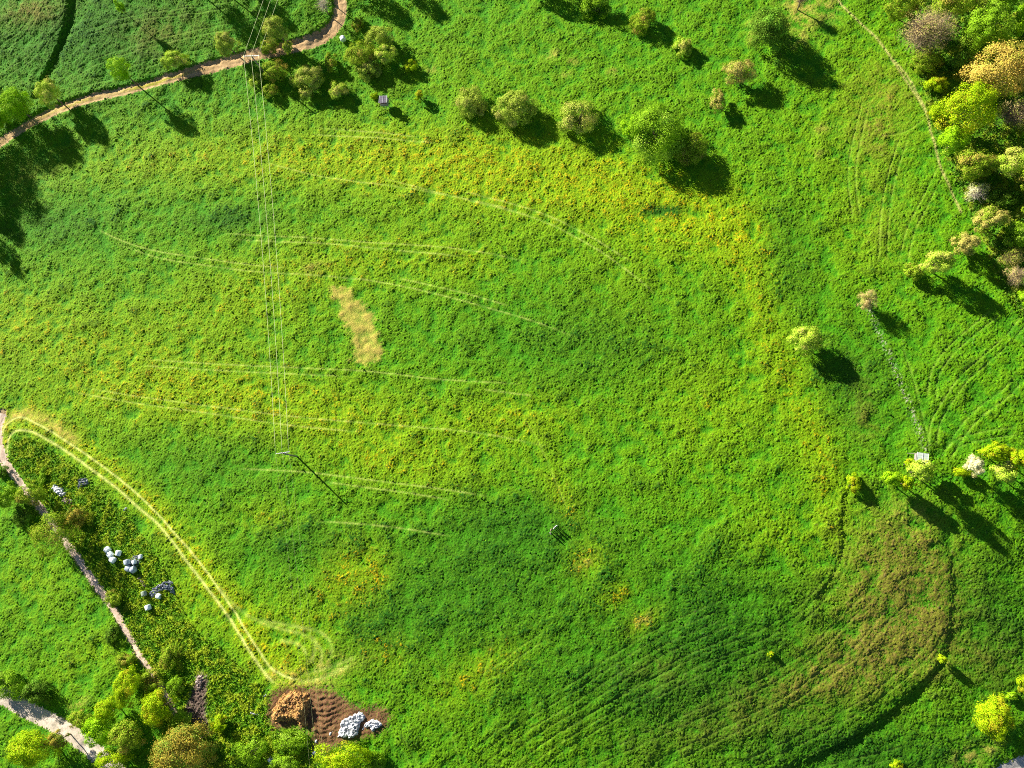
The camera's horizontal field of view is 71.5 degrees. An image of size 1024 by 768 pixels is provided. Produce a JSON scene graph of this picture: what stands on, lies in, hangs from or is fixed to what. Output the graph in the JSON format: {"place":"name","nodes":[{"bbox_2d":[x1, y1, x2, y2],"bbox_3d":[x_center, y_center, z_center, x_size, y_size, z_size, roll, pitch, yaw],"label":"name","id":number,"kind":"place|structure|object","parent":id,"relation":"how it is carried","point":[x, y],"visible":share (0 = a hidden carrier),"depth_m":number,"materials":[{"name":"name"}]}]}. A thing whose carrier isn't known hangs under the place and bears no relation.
{"place":"outdoors","nodes":[
{"label":"outdoors","id":0,"kind":"place"},
{"bbox_2d":[0,687,126,767],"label":"gravel road","id":1,"kind":"structure","parent":0,"point":[41,716],"depth_m":166.18,"materials":[{"name":"gravel"}]},
{"bbox_2d":[0,413,176,714],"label":"gravel path","id":2,"kind":"structure","parent":0,"point":[101,591],"depth_m":172.93,"materials":[{"name":"gravel"}]},
{"bbox_2d":[0,0,346,147],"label":"dirt track","id":3,"kind":"structure","parent":0,"point":[317,38],"depth_m":195.13,"materials":[{"name":"soil"}]},
{"bbox_2d":[0,0,1023,767],"bbox_3d":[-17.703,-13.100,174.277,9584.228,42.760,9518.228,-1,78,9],"label":"ground","id":4,"kind":"structure","parent":0,"point":[502,350],"depth_m":165.19,"materials":[{"name":"green plant"}]},
{"bbox_2d":[0,478,18,508],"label":"tree","id":5,"kind":"object","parent":4,"relation":"on","point":[5,500],"visible":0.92,"depth_m":174.78,"materials":[{"name":"green plant"}]},
{"bbox_2d":[0,669,25,700],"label":"bush","id":6,"kind":"object","parent":4,"relation":"on","point":[15,683],"visible":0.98,"depth_m":166.67,"materials":[{"name":"green plant"}]},
{"bbox_2d":[0,86,35,124],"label":"tree","id":7,"kind":"object","parent":4,"relation":"on","point":[15,110],"visible":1,"depth_m":194.96,"materials":[{"name":"green plant"}]},
{"bbox_2d":[12,503,35,527],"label":"bush","id":8,"kind":"object","parent":4,"relation":"on","point":[26,517],"visible":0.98,"depth_m":175.50,"materials":[{"name":"green plant"}]},
{"bbox_2d":[13,484,47,506],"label":"tree","id":9,"kind":"object","parent":4,"relation":"on","point":[39,494],"visible":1,"depth_m":173.25,"materials":[{"name":"green plant"}]},
{"bbox_2d":[4,728,61,767],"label":"tree","id":10,"kind":"object","parent":4,"relation":"on","point":[26,740],"visible":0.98,"depth_m":157.43,"materials":[{"name":"green plant"}]},
{"bbox_2d":[18,679,51,705],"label":"bush","id":11,"kind":"object","parent":4,"relation":"on","point":[34,686],"visible":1,"depth_m":165.73,"materials":[{"name":"green plant"}]},
{"bbox_2d":[32,78,64,110],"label":"tree","id":12,"kind":"object","parent":4,"relation":"on","point":[47,94],"visible":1,"depth_m":194.67,"materials":[{"name":"green plant"}]},
{"bbox_2d":[28,510,82,561],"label":"tree","id":13,"kind":"object","parent":4,"relation":"on","point":[58,535],"visible":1,"depth_m":168.75,"materials":[{"name":"green plant"}]},
{"bbox_2d":[47,729,70,749],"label":"tree","id":14,"kind":"object","parent":4,"relation":"on","point":[56,739],"visible":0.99,"depth_m":160.18,"materials":[{"name":"green plant"}]},
{"bbox_2d":[64,505,88,526],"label":"bush","id":15,"kind":"object","parent":4,"relation":"on","point":[76,514],"visible":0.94,"depth_m":173.17,"materials":[{"name":"green plant"}]},
{"bbox_2d":[64,709,93,728],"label":"bush","id":16,"kind":"object","parent":4,"relation":"on","point":[78,722],"visible":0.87,"depth_m":163.19,"materials":[{"name":"green plant"}]},
{"bbox_2d":[78,714,117,747],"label":"tree","id":17,"kind":"object","parent":4,"relation":"on","point":[93,723],"visible":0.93,"depth_m":158.70,"materials":[{"name":"green plant"}]},
{"bbox_2d":[93,695,123,723],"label":"tree","id":18,"kind":"object","parent":4,"relation":"on","point":[104,713],"visible":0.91,"depth_m":159.75,"materials":[{"name":"green plant"}]},
{"bbox_2d":[104,623,119,646],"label":"bush","id":19,"kind":"object","parent":4,"relation":"on","point":[111,629],"visible":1,"depth_m":167.02,"materials":[{"name":"green plant"}]},
{"bbox_2d":[91,748,134,767],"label":"tree","id":20,"kind":"object","parent":4,"relation":"on","point":[114,758],"visible":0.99,"depth_m":157.33,"materials":[{"name":"green plant"}]},
{"bbox_2d":[104,588,123,608],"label":"bush","id":21,"kind":"object","parent":4,"relation":"on","point":[112,600],"visible":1,"depth_m":167.97,"materials":[{"name":"green plant"}]},
{"bbox_2d":[106,56,137,85],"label":"tree","id":22,"kind":"object","parent":4,"relation":"on","point":[115,64],"visible":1,"depth_m":189.84,"materials":[{"name":"green plant"}]},
{"bbox_2d":[114,652,134,670],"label":"bush","id":23,"kind":"object","parent":4,"relation":"on","point":[126,660],"visible":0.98,"depth_m":164.77,"materials":[{"name":"green plant"}]},
{"bbox_2d":[106,718,146,755],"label":"tree","id":24,"kind":"object","parent":4,"relation":"on","point":[119,735],"visible":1,"depth_m":157.34,"materials":[{"name":"green plant"}]},
{"bbox_2d":[111,663,141,711],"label":"tree","id":25,"kind":"object","parent":4,"relation":"on","point":[129,685],"visible":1,"depth_m":160.33,"materials":[{"name":"green plant"}]},
{"bbox_2d":[139,668,165,690],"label":"bush","id":26,"kind":"object","parent":4,"relation":"on","point":[147,679],"visible":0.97,"depth_m":162.88,"materials":[{"name":"green plant"}]},
{"bbox_2d":[138,687,176,727],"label":"tree","id":27,"kind":"object","parent":4,"relation":"on","point":[151,705],"visible":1,"depth_m":156.88,"materials":[{"name":"green plant"}]},
{"bbox_2d":[149,580,174,597],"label":"rock pile","id":28,"kind":"object","parent":4,"relation":"on","point":[158,587],"visible":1,"depth_m":168.01,"materials":[{"name":"grey stone"}]},
{"bbox_2d":[7,435,318,767],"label":"weeds","id":29,"kind":"object","parent":4,"relation":"on","point":[155,605],"visible":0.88,"depth_m":167.11,"materials":[{"name":"green plant"}]},
{"bbox_2d":[159,641,180,671],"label":"bush","id":30,"kind":"object","parent":4,"relation":"on","point":[166,654],"visible":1,"depth_m":163.17,"materials":[{"name":"green plant"}]},
{"bbox_2d":[160,50,190,69],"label":"bush","id":31,"kind":"object","parent":4,"relation":"on","point":[171,57],"visible":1,"depth_m":193.05,"materials":[{"name":"green plant"}]},
{"bbox_2d":[166,674,184,696],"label":"bush","id":32,"kind":"object","parent":4,"relation":"on","point":[177,684],"visible":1,"depth_m":161.89,"materials":[{"name":"green plant"}]},
{"bbox_2d":[168,706,192,727],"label":"bush","id":33,"kind":"object","parent":4,"relation":"on","point":[182,717],"visible":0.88,"depth_m":159.93,"materials":[{"name":"green plant"}]},
{"bbox_2d":[147,718,220,767],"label":"tree","id":34,"kind":"object","parent":4,"relation":"on","point":[188,740],"visible":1,"depth_m":151.50,"materials":[{"name":"yellow plant"}]},
{"bbox_2d":[210,714,227,733],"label":"bush","id":35,"kind":"object","parent":4,"relation":"on","point":[219,725],"visible":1,"depth_m":158.21,"materials":[{"name":"green plant"}]},
{"bbox_2d":[213,30,241,57],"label":"tree","id":36,"kind":"object","parent":4,"relation":"on","point":[225,42],"visible":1,"depth_m":188.80,"materials":[{"name":"green plant"}]},
{"bbox_2d":[232,732,269,767],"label":"bush","id":37,"kind":"object","parent":4,"relation":"on","point":[244,755],"visible":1,"depth_m":155.61,"materials":[{"name":"green plant"}]},
{"bbox_2d":[249,71,263,86],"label":"bush","id":38,"kind":"object","parent":4,"relation":"on","point":[252,82],"visible":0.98,"depth_m":190.64,"materials":[{"name":"green plant"}]},
{"bbox_2d":[260,37,279,54],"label":"bush","id":39,"kind":"object","parent":4,"relation":"on","point":[270,47],"visible":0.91,"depth_m":190.50,"materials":[{"name":"green plant"}]},
{"bbox_2d":[262,83,278,98],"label":"bush","id":40,"kind":"object","parent":4,"relation":"on","point":[269,90],"visible":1,"depth_m":189.51,"materials":[{"name":"green plant"}]},
{"bbox_2d":[261,16,288,43],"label":"tree","id":41,"kind":"object","parent":4,"relation":"on","point":[277,30],"visible":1,"depth_m":186.12,"materials":[{"name":"green plant"}]},
{"bbox_2d":[262,58,287,83],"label":"tree","id":42,"kind":"object","parent":4,"relation":"on","point":[273,72],"visible":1,"depth_m":188.79,"materials":[{"name":"green plant"}]},
{"bbox_2d":[268,753,299,767],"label":"bush","id":43,"kind":"object","parent":4,"relation":"on","point":[283,762],"visible":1,"depth_m":154.79,"materials":[{"name":"green plant"}]},
{"bbox_2d":[271,689,310,727],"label":"manure heap","id":44,"kind":"object","parent":4,"relation":"on","point":[291,705],"visible":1,"depth_m":157.27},
{"bbox_2d":[271,728,310,755],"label":"bush","id":45,"kind":"object","parent":4,"relation":"on","point":[299,742],"visible":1,"depth_m":155.45,"materials":[{"name":"green plant"}]},
{"bbox_2d":[299,85,317,98],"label":"bush","id":46,"kind":"object","parent":4,"relation":"on","point":[306,93],"visible":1,"depth_m":187.23,"materials":[{"name":"green plant"}]},
{"bbox_2d":[293,64,324,89],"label":"tree","id":47,"kind":"object","parent":4,"relation":"on","point":[304,74],"visible":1,"depth_m":186.30,"materials":[{"name":"green plant"}]},
{"bbox_2d":[324,52,336,71],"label":"bush","id":48,"kind":"object","parent":4,"relation":"on","point":[330,63],"visible":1,"depth_m":187.98,"materials":[{"name":"green plant"}]},
{"bbox_2d":[328,81,348,99],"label":"bush","id":49,"kind":"object","parent":4,"relation":"on","point":[336,90],"visible":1,"depth_m":185.95,"materials":[{"name":"green plant"}]},
{"bbox_2d":[309,740,374,767],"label":"tree","id":50,"kind":"object","parent":4,"relation":"on","point":[343,758],"visible":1,"depth_m":149.87,"materials":[{"name":"green plant"}]},
{"bbox_2d":[338,712,364,737],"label":"rock pile","id":51,"kind":"object","parent":4,"relation":"on","point":[350,726],"visible":1,"depth_m":155.25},
{"bbox_2d":[342,38,375,73],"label":"tree","id":52,"kind":"object","parent":4,"relation":"on","point":[356,50],"visible":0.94,"depth_m":185.27,"materials":[{"name":"green plant"}]},
{"bbox_2d":[355,59,382,83],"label":"tree","id":53,"kind":"object","parent":4,"relation":"on","point":[369,65],"visible":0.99,"depth_m":185.78,"materials":[{"name":"green plant"}]},
{"bbox_2d":[361,749,387,767],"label":"bush","id":54,"kind":"object","parent":4,"relation":"on","point":[378,762],"visible":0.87,"depth_m":152.08,"materials":[{"name":"green plant"}]},
{"bbox_2d":[364,25,394,50],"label":"tree","id":55,"kind":"object","parent":4,"relation":"on","point":[380,35],"visible":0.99,"depth_m":185.86,"materials":[{"name":"green plant"}]},
{"bbox_2d":[373,44,398,64],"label":"tree","id":56,"kind":"object","parent":4,"relation":"on","point":[384,56],"visible":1,"depth_m":184.21,"materials":[{"name":"green plant"}]},
{"bbox_2d":[453,85,488,118],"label":"bush","id":57,"kind":"object","parent":4,"relation":"on","point":[468,104],"visible":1,"depth_m":178.53,"materials":[{"name":"green plant"}]},
{"bbox_2d":[488,89,539,129],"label":"bush","id":58,"kind":"object","parent":4,"relation":"on","point":[515,99],"visible":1,"depth_m":175.31,"materials":[{"name":"green plant"}]},
{"bbox_2d":[556,100,600,136],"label":"bush","id":59,"kind":"object","parent":4,"relation":"on","point":[566,112],"visible":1,"depth_m":172.58,"materials":[{"name":"green plant"}]},
{"bbox_2d":[580,0,611,20],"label":"bush","id":60,"kind":"object","parent":4,"relation":"on","point":[593,4],"visible":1,"depth_m":179.18,"materials":[{"name":"green plant"}]},
{"bbox_2d":[620,112,638,139],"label":"bush","id":61,"kind":"object","parent":4,"relation":"on","point":[628,129],"visible":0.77,"depth_m":170.71,"materials":[{"name":"green plant"}]},
{"bbox_2d":[627,7,655,35],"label":"bush","id":62,"kind":"object","parent":4,"relation":"on","point":[647,15],"visible":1,"depth_m":175.90,"materials":[{"name":"green plant"}]},
{"bbox_2d":[629,101,690,168],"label":"tree","id":63,"kind":"object","parent":4,"relation":"on","point":[670,137],"visible":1,"depth_m":165.61,"materials":[{"name":"green plant"}]},
{"bbox_2d":[672,35,692,57],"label":"bush","id":64,"kind":"object","parent":4,"relation":"on","point":[683,44],"visible":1,"depth_m":173.55,"materials":[{"name":"green plant"}]},
{"bbox_2d":[673,131,709,166],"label":"bush","id":65,"kind":"object","parent":4,"relation":"on","point":[692,151],"visible":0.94,"depth_m":167.01,"materials":[{"name":"green plant"}]},
{"bbox_2d":[709,88,725,113],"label":"tree","id":66,"kind":"object","parent":4,"relation":"on","point":[719,98],"visible":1,"depth_m":168.46,"materials":[{"name":"beige plant"}]},
{"bbox_2d":[722,58,758,86],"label":"tree","id":67,"kind":"object","parent":4,"relation":"on","point":[743,74],"visible":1,"depth_m":167.56,"materials":[{"name":"beige plant"}]},
{"bbox_2d":[747,3,791,55],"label":"tree","id":68,"kind":"object","parent":4,"relation":"on","point":[766,26],"visible":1,"depth_m":166.32,"materials":[{"name":"green plant"}]},
{"bbox_2d":[785,325,825,357],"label":"tree","id":69,"kind":"object","parent":4,"relation":"on","point":[808,338],"visible":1,"depth_m":152.56,"materials":[{"name":"green plant"}]},
{"bbox_2d":[845,472,861,493],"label":"bush","id":70,"kind":"object","parent":4,"relation":"on","point":[853,480],"visible":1,"depth_m":147.96,"materials":[{"name":"yellow plant"}]},
{"bbox_2d":[856,289,878,309],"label":"tree","id":71,"kind":"object","parent":4,"relation":"on","point":[867,299],"visible":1,"depth_m":153.16,"materials":[{"name":"beige plant"}]},
{"bbox_2d":[880,471,903,486],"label":"tree","id":72,"kind":"object","parent":4,"relation":"on","point":[889,477],"visible":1,"depth_m":144.57,"materials":[{"name":"green plant"}]},
{"bbox_2d":[882,0,922,23],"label":"tree","id":73,"kind":"object","parent":4,"relation":"on","point":[896,11],"visible":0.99,"depth_m":164.48,"materials":[{"name":"green plant"}]},
{"bbox_2d":[896,476,917,490],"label":"tree","id":74,"kind":"object","parent":4,"relation":"on","point":[906,482],"visible":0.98,"depth_m":144.23,"materials":[{"name":"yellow plant"}]},
{"bbox_2d":[903,261,924,281],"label":"bush","id":75,"kind":"object","parent":4,"relation":"on","point":[910,273],"visible":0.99,"depth_m":154.21,"materials":[{"name":"green plant"}]},
{"bbox_2d":[906,459,936,481],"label":"tree","id":76,"kind":"object","parent":4,"relation":"on","point":[917,467],"visible":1,"depth_m":141.93,"materials":[{"name":"green plant"}]},
{"bbox_2d":[909,51,944,74],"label":"bush","id":77,"kind":"object","parent":4,"relation":"on","point":[928,62],"visible":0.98,"depth_m":162.85,"materials":[{"name":"green plant"}]},
{"bbox_2d":[897,2,960,59],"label":"tree","id":78,"kind":"object","parent":4,"relation":"on","point":[928,32],"visible":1,"depth_m":159.02,"materials":[{"name":"grey plant"}]},
{"bbox_2d":[922,75,948,92],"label":"bush","id":79,"kind":"object","parent":4,"relation":"on","point":[934,81],"visible":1,"depth_m":161.89,"materials":[{"name":"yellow plant"}]},
{"bbox_2d":[926,104,946,121],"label":"bush","id":80,"kind":"object","parent":4,"relation":"on","point":[934,117],"visible":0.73,"depth_m":160.17,"materials":[{"name":"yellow plant"}]},
{"bbox_2d":[917,249,956,273],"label":"tree","id":81,"kind":"object","parent":4,"relation":"on","point":[931,265],"visible":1,"depth_m":150.14,"materials":[{"name":"green plant"}]},
{"bbox_2d":[936,125,971,156],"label":"tree","id":82,"kind":"object","parent":4,"relation":"on","point":[952,141],"visible":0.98,"depth_m":155.16,"materials":[{"name":"green plant"}]},
{"bbox_2d":[930,0,983,20],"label":"tree","id":83,"kind":"object","parent":4,"relation":"on","point":[958,6],"visible":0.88,"depth_m":159.45,"materials":[{"name":"green plant"}]},
{"bbox_2d":[945,51,974,75],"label":"bush","id":84,"kind":"object","parent":4,"relation":"on","point":[955,63],"visible":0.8,"depth_m":161.55,"materials":[{"name":"green plant"}]},
{"bbox_2d":[953,466,971,477],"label":"bush","id":85,"kind":"object","parent":4,"relation":"on","point":[961,471],"visible":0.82,"depth_m":145.79,"materials":[{"name":"yellow plant"}]},
{"bbox_2d":[950,230,982,255],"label":"tree","id":86,"kind":"object","parent":4,"relation":"on","point":[967,244],"visible":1,"depth_m":150.98,"materials":[{"name":"beige plant"}]},
{"bbox_2d":[930,78,1003,137],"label":"tree","id":87,"kind":"object","parent":4,"relation":"on","point":[980,94],"visible":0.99,"depth_m":152.41,"materials":[{"name":"green plant"}]},
{"bbox_2d":[913,0,1023,313],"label":"undergrowth","id":88,"kind":"object","parent":4,"relation":"on","point":[997,124],"visible":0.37,"depth_m":159.12,"materials":[{"name":"green plant"}]},
{"bbox_2d":[962,454,985,477],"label":"tree","id":89,"kind":"object","parent":4,"relation":"on","point":[972,464],"visible":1,"depth_m":142.32,"materials":[{"name":"white plant"}]},
{"bbox_2d":[952,148,1001,182],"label":"tree","id":90,"kind":"object","parent":4,"relation":"on","point":[974,164],"visible":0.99,"depth_m":153.14,"materials":[{"name":"green plant"}]},
{"bbox_2d":[964,182,989,203],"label":"bush","id":91,"kind":"object","parent":4,"relation":"on","point":[976,192],"visible":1,"depth_m":155.75,"materials":[{"name":"white plant"}]},
{"bbox_2d":[960,2,1018,54],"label":"tree","id":92,"kind":"object","parent":4,"relation":"on","point":[979,22],"visible":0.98,"depth_m":156.55,"materials":[{"name":"green plant"}]},
{"bbox_2d":[956,37,1023,98],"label":"tree","id":93,"kind":"object","parent":4,"relation":"on","point":[982,72],"visible":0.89,"depth_m":152.56,"materials":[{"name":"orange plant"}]},
{"bbox_2d":[970,204,1010,237],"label":"tree","id":94,"kind":"object","parent":4,"relation":"on","point":[989,216],"visible":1,"depth_m":150.37,"materials":[{"name":"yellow plant"}]},
{"bbox_2d":[972,691,1015,741],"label":"tree","id":95,"kind":"object","parent":4,"relation":"on","point":[992,713],"visible":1,"depth_m":138.57,"materials":[{"name":"yellow plant"}]},
{"bbox_2d":[976,440,1011,461],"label":"tree","id":96,"kind":"object","parent":4,"relation":"on","point":[996,452],"visible":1,"depth_m":141.53,"materials":[{"name":"yellow plant"}]},
{"bbox_2d":[985,0,1017,13],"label":"tree","id":97,"kind":"object","parent":4,"relation":"on","point":[994,3],"visible":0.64,"depth_m":159.07,"materials":[{"name":"green plant"}]},
{"bbox_2d":[986,186,1019,208],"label":"bush","id":98,"kind":"object","parent":4,"relation":"on","point":[992,196],"visible":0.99,"depth_m":154.65,"materials":[{"name":"green plant"}]},
{"bbox_2d":[989,461,1017,483],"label":"tree","id":99,"kind":"object","parent":4,"relation":"on","point":[1004,472],"visible":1,"depth_m":141.53,"materials":[{"name":"green plant"}]},
{"bbox_2d":[990,146,1023,177],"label":"tree","id":100,"kind":"object","parent":4,"relation":"on","point":[1012,165],"visible":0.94,"depth_m":151.01,"materials":[{"name":"green plant"}]},
{"bbox_2d":[993,95,1023,131],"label":"tree","id":101,"kind":"object","parent":4,"relation":"on","point":[1015,114],"visible":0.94,"depth_m":154.94,"materials":[{"name":"brown plant"}]},
{"bbox_2d":[998,246,1023,267],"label":"bush","id":102,"kind":"object","parent":4,"relation":"on","point":[1012,255],"visible":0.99,"depth_m":151.69,"materials":[{"name":"brown plant"}]},
{"bbox_2d":[1002,221,1023,246],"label":"tree","id":103,"kind":"object","parent":4,"relation":"on","point":[1016,230],"visible":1,"depth_m":150.81,"materials":[{"name":"green plant"}]},
{"bbox_2d":[1002,265,1023,288],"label":"tree","id":104,"kind":"object","parent":4,"relation":"on","point":[1017,276],"visible":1,"depth_m":149.53,"materials":[{"name":"brown plant"}]},
{"bbox_2d":[1006,446,1023,470],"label":"tree","id":105,"kind":"object","parent":4,"relation":"on","point":[1016,458],"visible":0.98,"depth_m":140.97,"materials":[{"name":"yellow plant"}]},
{"bbox_2d":[1012,5,1023,36],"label":"tree","id":106,"kind":"object","parent":4,"relation":"on","point":[1019,15],"visible":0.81,"depth_m":160.66,"materials":[{"name":"green plant"}]},
{"bbox_2d":[992,756,1023,767],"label":"paved road","id":107,"kind":"structure","parent":0,"point":[1018,762],"depth_m":142.48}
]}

